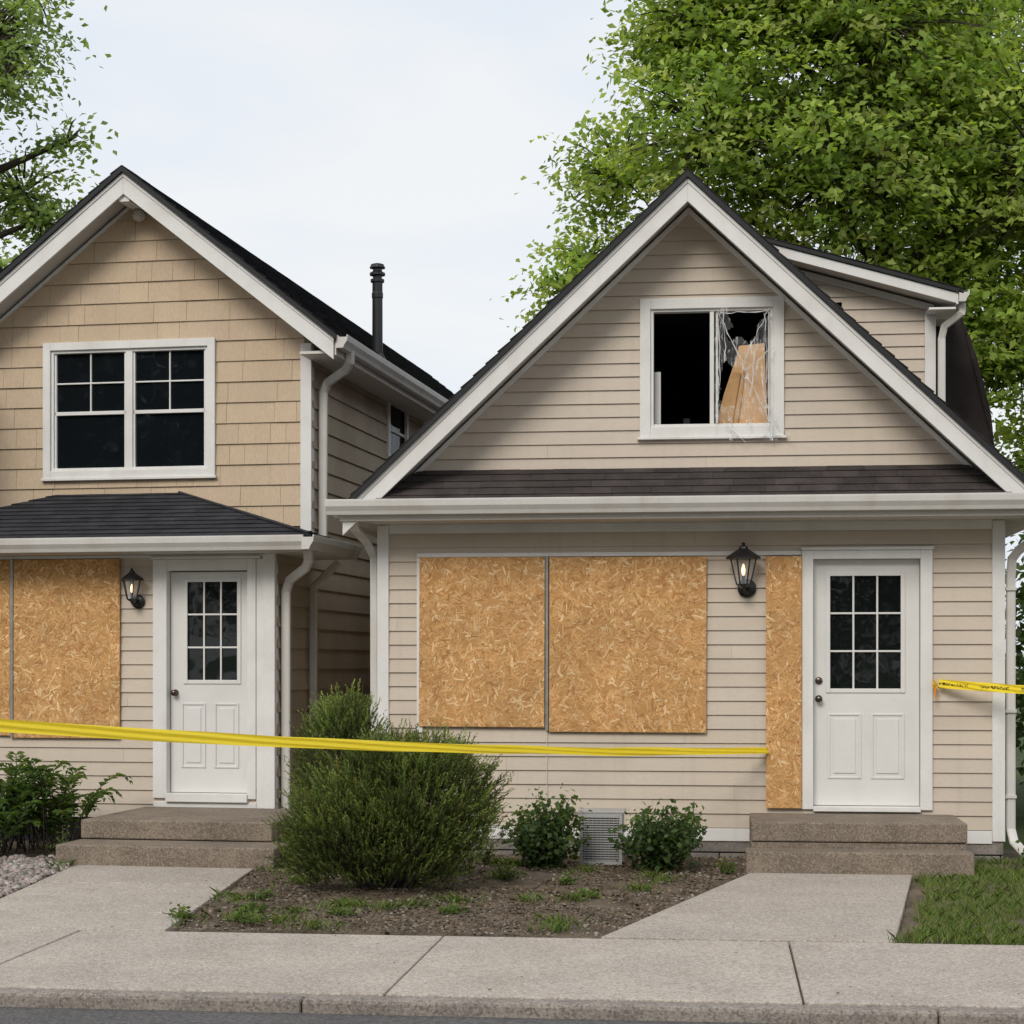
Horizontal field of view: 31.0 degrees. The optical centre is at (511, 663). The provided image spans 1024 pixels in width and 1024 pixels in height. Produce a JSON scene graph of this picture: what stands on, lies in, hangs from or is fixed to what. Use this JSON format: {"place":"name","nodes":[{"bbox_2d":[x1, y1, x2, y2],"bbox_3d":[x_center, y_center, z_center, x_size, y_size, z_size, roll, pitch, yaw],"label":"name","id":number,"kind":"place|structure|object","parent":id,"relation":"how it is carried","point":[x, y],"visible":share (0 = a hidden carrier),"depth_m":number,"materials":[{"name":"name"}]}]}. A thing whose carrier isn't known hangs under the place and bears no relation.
{"place":"outdoors","nodes":[
{"label":"outdoors","id":0,"kind":"place"},
{"bbox_2d":[0,865,252,931],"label":"path","id":1,"kind":"structure","parent":0,"point":[91,897],"depth_m":12.59,"materials":[{"name":"concrete"}]},
{"bbox_2d":[0,550,349,559],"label":"porch soffit","id":2,"kind":"structure","parent":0,"point":[299,554],"depth_m":16.31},
{"bbox_2d":[188,582,236,679],"bbox_3d":[-2.671,-0.292,16.480,0.475,0.885,0.010,0,0,10],"label":"window","id":3,"kind":"structure","parent":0,"point":[212,631],"depth_m":16.48,"materials":[{"name":"glass"}]},
{"bbox_2d":[0,334,448,808],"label":"gutters","id":4,"kind":"object","parent":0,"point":[352,349],"visible":0.87,"depth_m":16.38,"materials":[{"name":"paint"}]},
{"bbox_2d":[0,165,453,398],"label":"roof shingles","id":5,"kind":"object","parent":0,"point":[335,321],"visible":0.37,"depth_m":19.52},
{"bbox_2d":[0,1007,772,1023],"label":"road","id":6,"kind":"structure","parent":0,"point":[22,1015],"depth_m":8.70,"materials":[{"name":"asphalt"}]},
{"bbox_2d":[0,928,1023,1011],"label":"sidewalk","id":7,"kind":"structure","parent":0,"point":[935,976],"depth_m":9.69,"materials":[{"name":"concrete"}]},
{"bbox_2d":[789,945,803,1004],"bbox_3d":[0.105,1.620,9.816,70.000,0.001,1.910,0,0,6],"label":"sidewalk joint bed","id":8,"kind":"object","parent":7,"relation":"on","point":[796,975],"depth_m":9.56,"materials":[{"name":"concrete"}]},
{"bbox_2d":[0,841,1023,944],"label":"garden soil","id":9,"kind":"structure","parent":0,"point":[914,892],"depth_m":12.36,"materials":[{"name":"soil"}]},
{"bbox_2d":[0,780,44,856],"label":"fern shrub","id":10,"kind":"object","parent":9,"relation":"on","point":[7,812],"visible":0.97,"depth_m":15.18,"materials":[{"name":"green plant"}]},
{"bbox_2d":[0,854,71,896],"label":"gravel","id":11,"kind":"structure","parent":9,"relation":"on","point":[20,867],"depth_m":14.08,"materials":[{"name":"gravel"}]},
{"bbox_2d":[46,825,70,859],"bbox_3d":[-3.619,1.450,14.837,0.288,0.308,0.203,0,0,-43],"label":"weed plant","id":12,"kind":"object","parent":11,"relation":"on","point":[62,838],"visible":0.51,"depth_m":14.83,"materials":[{"name":"green plant"}]},
{"bbox_2d":[0,751,132,853],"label":"fern shrub","id":13,"kind":"object","parent":9,"relation":"on","point":[58,808],"visible":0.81,"depth_m":15.56,"materials":[{"name":"green plant"}]},
{"bbox_2d":[56,807,307,871],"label":"concrete steps","id":14,"kind":"structure","parent":9,"relation":"on","point":[194,837],"depth_m":14.83,"materials":[{"name":"concrete"}]},
{"bbox_2d":[162,902,206,919],"bbox_3d":[-2.083,1.555,11.580,0.199,0.102,0.323,0,0,-44],"label":"weed plant","id":15,"kind":"object","parent":9,"relation":"on","point":[185,914],"visible":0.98,"depth_m":11.56,"materials":[{"name":"green plant"}]},
{"bbox_2d":[227,906,268,923],"bbox_3d":[-1.630,1.549,11.351,0.253,0.114,0.237,0,0,6],"label":"weed plant","id":16,"kind":"object","parent":9,"relation":"on","point":[237,918],"visible":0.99,"depth_m":11.34,"materials":[{"name":"green plant"}]},
{"bbox_2d":[231,897,271,912],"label":"weed plant","id":17,"kind":"object","parent":9,"relation":"on","point":[250,906],"visible":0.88,"depth_m":11.83,"materials":[{"name":"green plant"}]},
{"bbox_2d":[239,882,275,899],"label":"weed plant","id":18,"kind":"object","parent":9,"relation":"on","point":[266,894],"visible":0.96,"depth_m":12.46,"materials":[{"name":"green plant"}]},
{"bbox_2d":[325,901,358,916],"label":"weed plant","id":19,"kind":"object","parent":9,"relation":"on","point":[342,911],"visible":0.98,"depth_m":11.66,"materials":[{"name":"green plant"}]},
{"bbox_2d":[41,855,688,934],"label":"weeds","id":20,"kind":"object","parent":9,"relation":"on","point":[557,925],"visible":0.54,"depth_m":12.33,"materials":[{"name":"plant"}]},
{"bbox_2d":[262,678,516,893],"bbox_3d":[-0.834,0.867,13.181,1.788,1.528,1.564,0,0,6],"label":"juniper bush","id":21,"kind":"object","parent":9,"relation":"on","point":[356,813],"visible":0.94,"depth_m":12.81,"materials":[{"name":"green plant"}]},
{"bbox_2d":[437,898,469,913],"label":"weed plant","id":22,"kind":"object","parent":9,"relation":"on","point":[452,908],"visible":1,"depth_m":11.77,"materials":[{"name":"green plant"}]},
{"bbox_2d":[441,848,473,871],"bbox_3d":[-0.465,1.451,14.012,0.318,0.307,0.233,0,0,21],"label":"weed plant","id":23,"kind":"object","parent":9,"relation":"on","point":[459,863],"visible":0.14,"depth_m":14.02,"materials":[{"name":"green plant"}]},
{"bbox_2d":[181,859,745,936],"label":"pebbles","id":24,"kind":"object","parent":9,"relation":"on","point":[587,929],"visible":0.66,"depth_m":12.57,"materials":[{"name":"stone"}]},
{"bbox_2d":[475,837,497,865],"bbox_3d":[-0.197,1.487,14.607,0.189,0.233,0.190,0,0,6],"label":"weed plant","id":25,"kind":"object","parent":9,"relation":"on","point":[485,859],"visible":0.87,"depth_m":14.60,"materials":[{"name":"green plant"}]},
{"bbox_2d":[493,861,523,878],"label":"weed plant","id":26,"kind":"object","parent":9,"relation":"on","point":[509,874],"visible":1,"depth_m":13.65,"materials":[{"name":"green plant"}]},
{"bbox_2d":[494,783,591,868],"bbox_3d":[0.239,1.270,14.439,0.798,0.681,0.671,0,0,6],"label":"leafy shrub","id":27,"kind":"object","parent":9,"relation":"on","point":[538,843],"visible":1,"depth_m":14.33,"materials":[{"name":"green plant"}]},
{"bbox_2d":[558,871,581,884],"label":"weed plant","id":28,"kind":"object","parent":9,"relation":"on","point":[565,879],"visible":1,"depth_m":13.30,"materials":[{"name":"green plant"}]},
{"bbox_2d":[571,886,604,897],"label":"weed plant","id":29,"kind":"object","parent":9,"relation":"on","point":[583,890],"visible":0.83,"depth_m":12.61,"materials":[{"name":"green plant"}]},
{"bbox_2d":[578,808,625,865],"bbox_3d":[0.724,1.390,14.790,0.370,0.440,0.325,0,0,6],"label":"vent unit","id":30,"kind":"object","parent":9,"relation":"on","point":[599,822],"visible":0.77,"depth_m":14.64,"materials":[{"name":"paint"}]},
{"bbox_2d":[600,798,707,870],"bbox_3d":[1.105,1.333,14.312,0.843,0.556,0.847,0,0,6],"label":"leafy shrub","id":31,"kind":"object","parent":9,"relation":"on","point":[659,845],"visible":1,"depth_m":14.17,"materials":[{"name":"green plant"}]},
{"bbox_2d":[716,858,737,874],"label":"weed plant","id":32,"kind":"object","parent":9,"relation":"on","point":[729,869],"visible":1,"depth_m":14.01,"materials":[{"name":"green plant"}]},
{"bbox_2d":[0,0,1023,668],"label":"sky","id":33,"kind":"structure","parent":0,"point":[328,140],"materials":[{"name":"white"}]},
{"bbox_2d":[546,754,547,810],"bbox_3d":[0.293,0.965,15.432,0.014,0.790,0.009,0,0,6],"label":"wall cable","id":34,"kind":"object","parent":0,"point":[546,773],"depth_m":15.43,"materials":[{"name":"plastic"}]},
{"bbox_2d":[347,168,1023,498],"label":"roof shingles","id":35,"kind":"object","parent":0,"point":[611,242],"visible":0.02,"depth_m":14.85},
{"bbox_2d":[350,522,1023,855],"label":"downspouts","id":36,"kind":"object","parent":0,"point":[1010,590],"visible":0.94,"depth_m":15.07,"materials":[{"name":"paint"}]},
{"bbox_2d":[601,873,911,944],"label":"path","id":37,"kind":"structure","parent":0,"point":[799,907],"depth_m":11.80,"materials":[{"name":"concrete"}]},
{"bbox_2d":[745,813,973,879],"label":"concrete steps","id":38,"kind":"structure","parent":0,"point":[879,844],"depth_m":14.20,"materials":[{"name":"concrete"}]},
{"bbox_2d":[887,855,1023,944],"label":"lawn grass","id":39,"kind":"structure","parent":0,"point":[959,933],"depth_m":11.95,"materials":[{"name":"plant"}]},
{"bbox_2d":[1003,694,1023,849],"bbox_3d":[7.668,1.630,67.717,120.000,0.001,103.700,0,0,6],"label":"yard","id":40,"kind":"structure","parent":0,"point":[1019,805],"depth_m":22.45,"materials":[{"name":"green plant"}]},
{"bbox_2d":[0,0,117,271],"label":"deciduous tree","id":41,"kind":"object","parent":40,"relation":"on","point":[39,216],"visible":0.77,"depth_m":24.26,"materials":[{"name":"green plant"}]},
{"bbox_2d":[0,406,403,841],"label":"sheathing","id":42,"kind":"object","parent":40,"relation":"on","point":[69,828],"visible":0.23,"depth_m":16.72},
{"bbox_2d":[0,557,262,816],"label":"siding","id":43,"kind":"object","parent":42,"relation":"attached to","point":[100,759],"visible":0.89,"depth_m":16.54,"materials":[{"name":"plastic"}]},
{"bbox_2d":[120,568,144,608],"bbox_3d":[-3.386,-0.672,16.419,0.227,0.360,0.201,0,0,11],"label":"wall lantern","id":44,"kind":"object","parent":43,"relation":"attached to","point":[137,601],"depth_m":16.41,"materials":[{"name":"black metal"}]},
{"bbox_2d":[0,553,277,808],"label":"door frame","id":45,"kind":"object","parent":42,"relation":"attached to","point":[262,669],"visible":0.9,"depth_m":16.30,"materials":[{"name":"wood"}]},
{"bbox_2d":[0,560,9,734],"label":"plywood board","id":46,"kind":"object","parent":45,"relation":"attached to","point":[4,639],"visible":0.9,"depth_m":16.72,"materials":[{"name":"wood"}]},
{"bbox_2d":[13,559,119,737],"bbox_3d":[-4.017,-0.135,16.617,1.018,1.610,0.018,0,0,11],"label":"plywood board","id":47,"kind":"object","parent":45,"relation":"attached to","point":[66,643],"visible":0.92,"depth_m":16.61,"materials":[{"name":"wood"}]},
{"bbox_2d":[10,559,13,737],"bbox_3d":[-4.534,-0.140,16.719,0.026,1.620,0.030,0,0,10],"label":"seam strip","id":48,"kind":"object","parent":47,"relation":"attached to","point":[11,643],"visible":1,"depth_m":16.70,"materials":[{"name":"wood"}]},
{"bbox_2d":[171,572,246,792],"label":"slab","id":49,"kind":"structure","parent":45,"relation":"attached to","point":[209,778],"depth_m":16.47,"materials":[{"name":"paint"}]},
{"bbox_2d":[171,689,178,695],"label":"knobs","id":50,"kind":"object","parent":49,"relation":"attached to","point":[175,692],"visible":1,"depth_m":16.46,"materials":[{"name":"metal"}]},
{"bbox_2d":[181,578,240,767],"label":"door mouldings","id":51,"kind":"structure","parent":49,"relation":"attached to","point":[226,725],"depth_m":16.45,"materials":[{"name":"wood"}]},
{"bbox_2d":[0,493,343,541],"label":"porch roof shingles","id":52,"kind":"object","parent":42,"relation":"attached to","point":[118,515],"visible":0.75,"depth_m":16.75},
{"bbox_2d":[0,195,313,531],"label":"trim","id":53,"kind":"structure","parent":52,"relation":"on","point":[306,443],"depth_m":17.36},
{"bbox_2d":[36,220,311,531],"bbox_3d":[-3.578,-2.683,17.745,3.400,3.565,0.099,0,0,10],"label":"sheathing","id":54,"kind":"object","parent":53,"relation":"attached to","point":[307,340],"visible":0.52,"depth_m":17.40,"materials":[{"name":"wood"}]},
{"bbox_2d":[41,337,216,481],"bbox_3d":[-3.674,-2.433,17.711,1.774,1.335,0.120,0,0,10],"label":"window","id":55,"kind":"structure","parent":54,"relation":"attached to","point":[131,410],"depth_m":17.72,"materials":[{"name":"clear glass"}]},
{"bbox_2d":[41,337,216,481],"bbox_3d":[-3.674,-2.433,17.711,1.774,1.335,0.120,0,0,10],"label":"window frame","id":56,"kind":"structure","parent":55,"relation":"in","point":[51,351],"depth_m":17.69,"materials":[{"name":"wood"}]},
{"bbox_2d":[58,350,203,468],"bbox_3d":[-3.667,-2.442,17.747,1.544,1.115,0.008,0,0,11],"label":"window glass","id":57,"kind":"structure","parent":55,"relation":"in","point":[164,439],"depth_m":17.73,"materials":[{"name":"black"}]},
{"bbox_2d":[132,209,145,221],"bbox_3d":[-3.568,-4.285,17.631,0.130,0.120,0.127,0,0,10],"label":"gable lamp","id":58,"kind":"object","parent":54,"relation":"attached to","point":[138,215],"visible":1,"depth_m":17.59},
{"bbox_2d":[0,209,304,525],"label":"shake siding","id":59,"kind":"object","parent":54,"relation":"attached to","point":[126,276],"visible":0.85,"depth_m":17.63,"materials":[{"name":"wood"}]},
{"bbox_2d":[178,491,308,533],"bbox_3d":[-2.464,-1.380,16.704,0.032,0.539,2.296,0,0,-39],"label":"hip cap","id":60,"kind":"object","parent":52,"relation":"on","point":[252,515],"visible":1,"depth_m":16.57,"materials":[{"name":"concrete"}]},
{"bbox_2d":[277,344,423,808],"bbox_3d":[-0.900,-0.820,22.700,0.020,4.400,12.980,0,0,11],"label":"side siding","id":61,"kind":"object","parent":42,"relation":"attached to","point":[357,436],"visible":0.31,"depth_m":18.27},
{"bbox_2d":[386,402,408,460],"bbox_3d":[-1.294,-2.585,20.616,0.066,0.730,0.920,0,0,10],"label":"side window","id":62,"kind":"structure","parent":61,"relation":"attached to","point":[389,428],"depth_m":20.63,"materials":[{"name":"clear glass"}]},
{"bbox_2d":[391,405,402,454],"bbox_3d":[-1.316,-2.585,20.621,0.020,0.570,0.760,0,0,11],"label":"window glass","id":63,"kind":"structure","parent":62,"relation":"in","point":[399,415],"depth_m":20.68,"materials":[{"name":"black"}]},
{"bbox_2d":[386,402,408,460],"bbox_3d":[-1.289,-2.585,20.615,0.055,0.730,0.920,0,0,10],"label":"window frame","id":64,"kind":"structure","parent":62,"relation":"in","point":[388,410],"depth_m":20.23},
{"bbox_2d":[300,339,436,422],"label":"side soffit","id":65,"kind":"structure","parent":42,"relation":"attached to","point":[364,377],"depth_m":18.95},
{"bbox_2d":[0,184,334,349],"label":"roof deck","id":66,"kind":"structure","parent":65,"relation":"on","point":[64,254],"depth_m":17.74,"materials":[{"name":"wood"}]},
{"bbox_2d":[0,173,333,358],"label":"rake boards","id":67,"kind":"object","parent":66,"relation":"attached to","point":[67,233],"visible":1,"depth_m":17.23,"materials":[{"name":"wood"}]},
{"bbox_2d":[0,166,340,339],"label":"roof edge","id":68,"kind":"object","parent":66,"relation":"attached to","point":[65,219],"visible":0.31,"depth_m":17.21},
{"bbox_2d":[370,263,385,358],"bbox_3d":[-1.475,-3.745,20.202,0.200,1.290,0.200,0,0,11],"label":"stovepipe","id":69,"kind":"object","parent":66,"relation":"attached to","point":[377,274],"visible":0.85,"depth_m":20.15,"materials":[{"name":"black metal"}]},
{"bbox_2d":[372,291,382,298],"bbox_3d":[-1.475,-4.035,20.202,0.124,0.070,0.124,0,0,11],"label":"pipe band","id":70,"kind":"object","parent":69,"relation":"attached to","point":[377,294],"visible":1,"depth_m":20.15,"materials":[{"name":"black metal"}]},
{"bbox_2d":[471,483,1001,859],"bbox_3d":[1.976,-1.030,19.805,5.312,5.460,8.996,0,0,6],"label":"wall sheathing","id":71,"kind":"object","parent":40,"relation":"on","point":[744,852],"depth_m":15.31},
{"bbox_2d":[419,557,544,726],"bbox_3d":[-0.255,-0.182,15.487,1.061,1.425,0.016,0,0,6],"label":"plywood board","id":72,"kind":"object","parent":71,"relation":"attached to","point":[481,641],"visible":1,"depth_m":15.48,"materials":[{"name":"wood"}]},
{"bbox_2d":[417,551,800,731],"bbox_3d":[0.792,-0.176,15.393,3.210,1.512,0.029,0,0,6],"label":"boarded window trim","id":73,"kind":"structure","parent":71,"relation":"attached to","point":[578,554],"depth_m":15.43,"materials":[{"name":"wood"}]},
{"bbox_2d":[546,556,547,730],"bbox_3d":[0.293,-0.170,15.431,0.022,1.460,0.032,0,0,6],"label":"seam strip","id":74,"kind":"object","parent":73,"relation":"attached to","point":[546,643],"visible":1,"depth_m":15.41,"materials":[{"name":"wood"}]},
{"bbox_2d":[549,556,706,732],"bbox_3d":[0.962,-0.160,15.349,1.307,1.460,0.016,0,0,6],"label":"plywood board","id":75,"kind":"object","parent":71,"relation":"attached to","point":[627,644],"visible":1,"depth_m":15.34,"materials":[{"name":"wood"}]},
{"bbox_2d":[325,492,1023,518],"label":"gutters","id":76,"kind":"object","parent":71,"relation":"on","point":[337,508],"visible":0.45,"depth_m":14.78,"materials":[{"name":"paint"}]},
{"bbox_2d":[389,207,991,829],"bbox_3d":[1.947,-1.220,19.798,5.202,5.160,9.017,0,0,6],"label":"siding","id":77,"kind":"object","parent":71,"relation":"attached to","point":[569,397],"visible":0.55,"depth_m":15.31,"materials":[{"name":"plastic"}]},
{"bbox_2d":[637,296,786,439],"bbox_3d":[1.659,-2.450,15.318,1.230,1.175,0.125,0,0,6],"label":"broken window","id":78,"kind":"structure","parent":77,"relation":"attached to","point":[649,309],"depth_m":15.29,"materials":[{"name":"glass"}]},
{"bbox_2d":[654,311,769,424],"bbox_3d":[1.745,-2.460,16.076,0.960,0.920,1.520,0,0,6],"label":"sash remains","id":79,"kind":"object","parent":78,"relation":"attached to","point":[657,397],"visible":0.87,"depth_m":15.48,"materials":[{"name":"paint"}]},
{"bbox_2d":[637,296,786,439],"bbox_3d":[1.659,-2.449,15.318,1.230,1.175,0.125,0,0,6],"label":"window frame","id":80,"kind":"structure","parent":78,"relation":"in","point":[648,307],"depth_m":15.29,"materials":[{"name":"wood"}]},
{"bbox_2d":[717,370,744,423],"bbox_3d":[1.817,-2.210,15.356,0.249,0.480,0.020,0,0,4],"label":"board offcut","id":81,"kind":"object","parent":78,"relation":"attached to","point":[726,413],"visible":0.97,"depth_m":15.36,"materials":[{"name":"wood"}]},
{"bbox_2d":[718,343,767,422],"bbox_3d":[1.912,-2.320,15.375,0.439,0.700,0.015,0,0,6],"label":"leaning board","id":82,"kind":"object","parent":78,"relation":"on","point":[754,412],"visible":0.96,"depth_m":15.36,"materials":[{"name":"wood"}]},
{"bbox_2d":[715,307,771,439],"bbox_3d":[1.934,-2.395,15.211,0.520,1.110,0.109,0,0,6],"label":"plastic sheet","id":83,"kind":"object","parent":78,"relation":"hanging from","point":[747,378],"visible":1,"depth_m":15.22,"materials":[{"name":"white"}]},
{"bbox_2d":[716,309,789,442],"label":"plastic folds","id":84,"kind":"object","parent":83,"relation":"attached to","point":[745,369],"visible":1,"depth_m":15.19,"materials":[{"name":"white"}]},
{"bbox_2d":[726,542,760,597],"bbox_3d":[1.900,-0.772,15.135,0.284,0.450,0.251,0,0,6],"label":"wall lantern","id":85,"kind":"object","parent":77,"relation":"attached to","point":[746,588],"depth_m":15.12,"materials":[{"name":"metal"}]},
{"bbox_2d":[377,208,1004,843],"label":"corner boards","id":86,"kind":"object","parent":71,"relation":"attached to","point":[741,834],"visible":0.69,"depth_m":15.26,"materials":[{"name":"wood"}]},
{"bbox_2d":[358,202,1023,537],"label":"roof deck","id":87,"kind":"structure","parent":71,"relation":"on","point":[550,338],"depth_m":15.37,"materials":[{"name":"wood"}]},
{"bbox_2d":[340,509,1023,532],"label":"soffit","id":88,"kind":"structure","parent":87,"relation":"attached to","point":[1013,518],"depth_m":14.97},
{"bbox_2d":[343,178,1023,534],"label":"rake boards","id":89,"kind":"object","parent":87,"relation":"attached to","point":[792,285],"visible":1,"depth_m":14.88,"materials":[{"name":"wood"}]},
{"bbox_2d":[349,170,1023,498],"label":"roof edge","id":90,"kind":"object","parent":87,"relation":"attached to","point":[761,241],"visible":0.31,"depth_m":14.85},
{"bbox_2d":[376,464,1005,498],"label":"pent roof shingles","id":91,"kind":"object","parent":87,"relation":"on","point":[865,479],"visible":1,"depth_m":15.08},
{"bbox_2d":[764,236,994,446],"bbox_3d":[3.361,-2.853,19.138,2.772,2.107,6.204,0,0,6],"label":"dormer","id":92,"kind":"object","parent":87,"relation":"on","point":[914,324],"visible":0.34,"depth_m":16.30,"materials":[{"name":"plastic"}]},
{"bbox_2d":[654,302,841,423],"bbox_3d":[1.786,-2.300,16.660,2.200,1.400,2.490,0,0,6],"label":"room interior","id":93,"kind":"object","parent":71,"relation":"attached to","point":[682,353],"visible":0.12,"depth_m":17.87,"materials":[{"name":"black"}]},
{"bbox_2d":[801,546,933,811],"bbox_3d":[2.922,0.128,15.188,1.070,2.175,0.160,0,0,6],"label":"door frame","id":94,"kind":"object","parent":71,"relation":"attached to","point":[923,555],"visible":0.99,"depth_m":15.12,"materials":[{"name":"wood"}]},
{"bbox_2d":[766,556,801,807],"bbox_3d":[2.241,0.152,15.192,0.291,2.075,0.016,0,0,6],"label":"plywood board","id":95,"kind":"object","parent":94,"relation":"attached to","point":[784,679],"visible":1,"depth_m":15.19,"materials":[{"name":"wood"}]},
{"bbox_2d":[813,559,918,805],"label":"slab","id":96,"kind":"structure","parent":94,"relation":"attached to","point":[865,789],"depth_m":15.22,"materials":[{"name":"paint"}]},
{"bbox_2d":[815,677,821,701],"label":"knobs","id":97,"kind":"object","parent":96,"relation":"attached to","point":[818,680],"visible":1,"depth_m":15.24,"materials":[{"name":"metal"}]},
{"bbox_2d":[830,576,900,688],"bbox_3d":[2.920,-0.260,15.240,0.583,0.940,0.008,0,0,6],"label":"window","id":98,"kind":"structure","parent":96,"relation":"in","point":[889,633],"depth_m":15.24,"materials":[{"name":"glass"}]},
{"bbox_2d":[826,571,904,778],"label":"door mouldings","id":99,"kind":"structure","parent":96,"relation":"attached to","point":[844,745],"depth_m":15.21,"materials":[{"name":"wood"}]},
{"bbox_2d":[932,679,937,700],"bbox_3d":[3.453,0.210,15.024,0.048,0.180,0.045,0,0,-10],"label":"tape knot","id":100,"kind":"object","parent":94,"relation":"attached to","point":[935,684],"visible":1,"depth_m":15.02,"materials":[{"name":"plastic"}]},
{"bbox_2d":[489,0,1023,532],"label":"deciduous tree","id":101,"kind":"object","parent":40,"relation":"on","point":[929,140],"visible":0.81,"depth_m":24.61,"materials":[{"name":"green plant"}]},
{"bbox_2d":[1005,467,1023,784],"bbox_3d":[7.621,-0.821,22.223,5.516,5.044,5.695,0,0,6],"label":"hedge","id":102,"kind":"object","parent":40,"relation":"on","point":[1020,617],"visible":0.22,"depth_m":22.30,"materials":[{"name":"green plant"}]},
{"label":"ground","id":103,"kind":"structure","parent":0,"visible":0},
{"bbox_2d":[0,988,1023,1023],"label":"curb","id":104,"kind":"structure","parent":103,"relation":"on","point":[418,1006],"depth_m":8.74,"materials":[{"name":"concrete"}]},
{"bbox_2d":[440,839,1002,860],"bbox_3d":[1.442,1.565,15.336,5.167,0.269,0.038,0,0,6],"label":"foundation","id":105,"kind":"object","parent":103,"relation":"on","point":[994,848],"visible":0.08,"depth_m":15.28,"materials":[{"name":"concrete"}]},
{"bbox_3d":[-2.969,0.910,9.595,0.320,1.380,0.320,0,0,6],"label":"barrier post","id":106,"kind":"object","parent":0,"visible":0},
{"bbox_2d":[0,719,768,755],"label":"caution tape","id":107,"kind":"object","parent":106,"relation":"attached to","point":[83,730],"visible":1,"depth_m":11.52,"materials":[{"name":"plastic"}]},
{"bbox_3d":[5.197,0.845,13.904,0.080,1.610,0.060,0,0,6],"label":"barrier post","id":108,"kind":"object","parent":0,"visible":0},
{"bbox_2d":[939,679,1023,693],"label":"caution tape","id":109,"kind":"object","parent":108,"relation":"attached to","point":[981,686],"visible":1,"depth_m":14.85,"materials":[{"name":"plastic"}]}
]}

